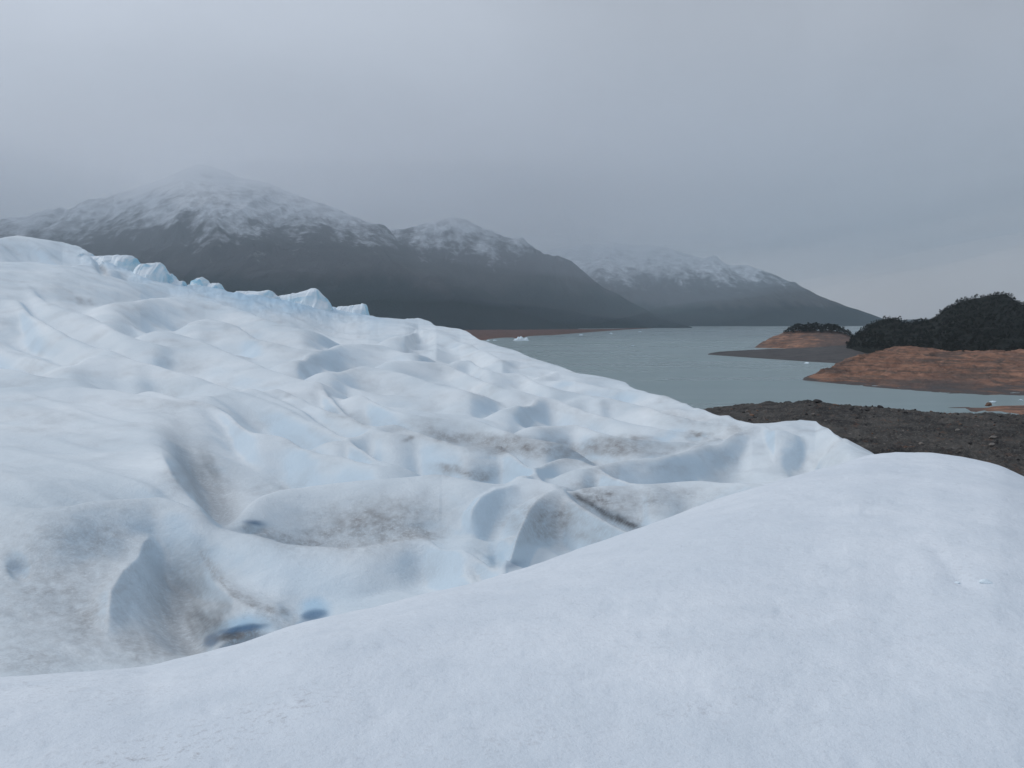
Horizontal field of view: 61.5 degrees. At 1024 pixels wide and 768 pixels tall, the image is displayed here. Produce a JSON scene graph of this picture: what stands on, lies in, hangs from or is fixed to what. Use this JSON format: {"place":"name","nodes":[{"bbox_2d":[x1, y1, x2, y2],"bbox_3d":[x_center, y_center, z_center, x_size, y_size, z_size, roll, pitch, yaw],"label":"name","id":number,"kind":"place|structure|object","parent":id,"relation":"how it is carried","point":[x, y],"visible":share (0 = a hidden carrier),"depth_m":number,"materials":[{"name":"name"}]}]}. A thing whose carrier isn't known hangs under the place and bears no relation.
{"place":"outdoors","nodes":[
{"label":"outdoors","id":0,"kind":"place"},
{"bbox_2d":[0,164,577,329],"bbox_3d":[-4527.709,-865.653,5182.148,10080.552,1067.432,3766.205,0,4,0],"label":"mountain","id":1,"kind":"structure","parent":0,"point":[229,232],"depth_m":4909.87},
{"bbox_2d":[0,235,872,676],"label":"glacier","id":2,"kind":"object","parent":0,"point":[190,469],"visible":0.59,"depth_m":28.90,"materials":[{"name":"white ice"}]},
{"bbox_2d":[78,252,140,270],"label":"serac","id":3,"kind":"object","parent":2,"relation":"on","point":[130,262],"visible":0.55,"depth_m":132.35,"materials":[{"name":"white ice"}]},
{"bbox_2d":[133,262,172,282],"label":"serac","id":4,"kind":"object","parent":2,"relation":"on","point":[157,271],"visible":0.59,"depth_m":128.27,"materials":[{"name":"white ice"}]},
{"bbox_2d":[169,274,186,285],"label":"serac","id":5,"kind":"object","parent":2,"relation":"on","point":[176,281],"visible":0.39,"depth_m":131.51,"materials":[{"name":"white ice"}]},
{"bbox_2d":[190,277,209,285],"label":"serac","id":6,"kind":"object","parent":2,"relation":"on","point":[202,281],"visible":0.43,"depth_m":138.13,"materials":[{"name":"white ice"}]},
{"bbox_2d":[207,283,224,289],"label":"serac","id":7,"kind":"object","parent":2,"relation":"on","point":[216,285],"visible":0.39,"depth_m":137.97,"materials":[{"name":"white ice"}]},
{"bbox_2d":[236,290,280,298],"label":"serac","id":8,"kind":"object","parent":2,"relation":"on","point":[268,293],"visible":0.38,"depth_m":137.67,"materials":[{"name":"white ice"}]},
{"bbox_2d":[279,288,333,310],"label":"serac","id":9,"kind":"object","parent":2,"relation":"on","point":[314,298],"visible":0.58,"depth_m":142.43,"materials":[{"name":"white ice"}]},
{"bbox_2d":[336,303,368,314],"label":"serac","id":10,"kind":"object","parent":2,"relation":"on","point":[361,308],"visible":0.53,"depth_m":152.41,"materials":[{"name":"white ice"}]},
{"bbox_2d":[0,452,1023,767],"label":"snow mound","id":11,"kind":"object","parent":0,"point":[832,616],"visible":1,"depth_m":3.93,"materials":[{"name":"white snow"}]},
{"bbox_2d":[979,579,992,583],"bbox_3d":[2.699,1.129,4.899,0.075,0.035,0.050,0,4,0],"label":"ice chunk","id":12,"kind":"object","parent":11,"relation":"on","point":[985,581],"visible":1,"depth_m":4.89,"materials":[{"name":"white ice"}]},
{"bbox_2d":[0,0,1023,319],"label":"sky","id":13,"kind":"structure","parent":0,"point":[867,156],"materials":[{"name":"grey"}]},
{"bbox_2d":[390,217,691,327],"bbox_3d":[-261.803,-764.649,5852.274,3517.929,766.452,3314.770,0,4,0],"label":"mountain","id":14,"kind":"structure","parent":0,"point":[522,274],"depth_m":5605.75,"materials":[{"name":"grey stone"}]},
{"bbox_2d":[465,328,646,339],"bbox_3d":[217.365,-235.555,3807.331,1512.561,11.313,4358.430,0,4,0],"label":"shore","id":15,"kind":"structure","parent":0,"point":[484,334],"depth_m":3304.62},
{"bbox_2d":[542,242,882,325],"bbox_3d":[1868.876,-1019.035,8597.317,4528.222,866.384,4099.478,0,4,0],"label":"mountain","id":16,"kind":"structure","parent":0,"point":[674,286],"depth_m":8061.00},
{"bbox_2d":[482,326,1023,414],"bbox_3d":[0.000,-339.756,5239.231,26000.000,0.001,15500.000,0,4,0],"label":"water","id":17,"kind":"structure","parent":0,"point":[681,365],"depth_m":871.10,"materials":[{"name":"grey liquid"}]},
{"bbox_2d":[513,336,528,340],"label":"iceberg","id":18,"kind":"object","parent":17,"relation":"on","point":[520,338],"visible":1,"depth_m":2084.87,"materials":[{"name":"white ice"}]},
{"bbox_2d":[708,345,868,362],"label":"shore","id":19,"kind":"structure","parent":0,"point":[831,354],"depth_m":1190.22,"materials":[{"name":"grey gravel"}]},
{"bbox_2d":[755,330,852,348],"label":"headland","id":20,"kind":"structure","parent":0,"point":[800,339],"depth_m":1555.73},
{"bbox_2d":[703,399,1023,475],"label":"moraine","id":21,"kind":"structure","parent":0,"point":[841,423],"depth_m":351.81,"materials":[{"name":"grey gravel"}]},
{"bbox_2d":[803,346,1023,395],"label":"headland","id":22,"kind":"structure","parent":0,"point":[978,372],"depth_m":718.54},
{"bbox_2d":[846,294,1023,352],"bbox_3d":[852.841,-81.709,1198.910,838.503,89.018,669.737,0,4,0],"label":"hill","id":23,"kind":"structure","parent":0,"point":[971,313],"depth_m":1111.86,"materials":[{"name":"green plant"}]},
{"bbox_2d":[845,292,1023,350],"bbox_3d":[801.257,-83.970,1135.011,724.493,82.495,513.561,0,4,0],"label":"forest","id":24,"kind":"object","parent":23,"relation":"on","point":[917,342],"visible":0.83,"depth_m":1096.02,"materials":[{"name":"green plant"}]},
{"bbox_2d":[950,405,1023,414],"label":"shore","id":25,"kind":"structure","parent":0,"point":[1017,409],"depth_m":481.48,"materials":[{"name":"brown soil"}]}
]}

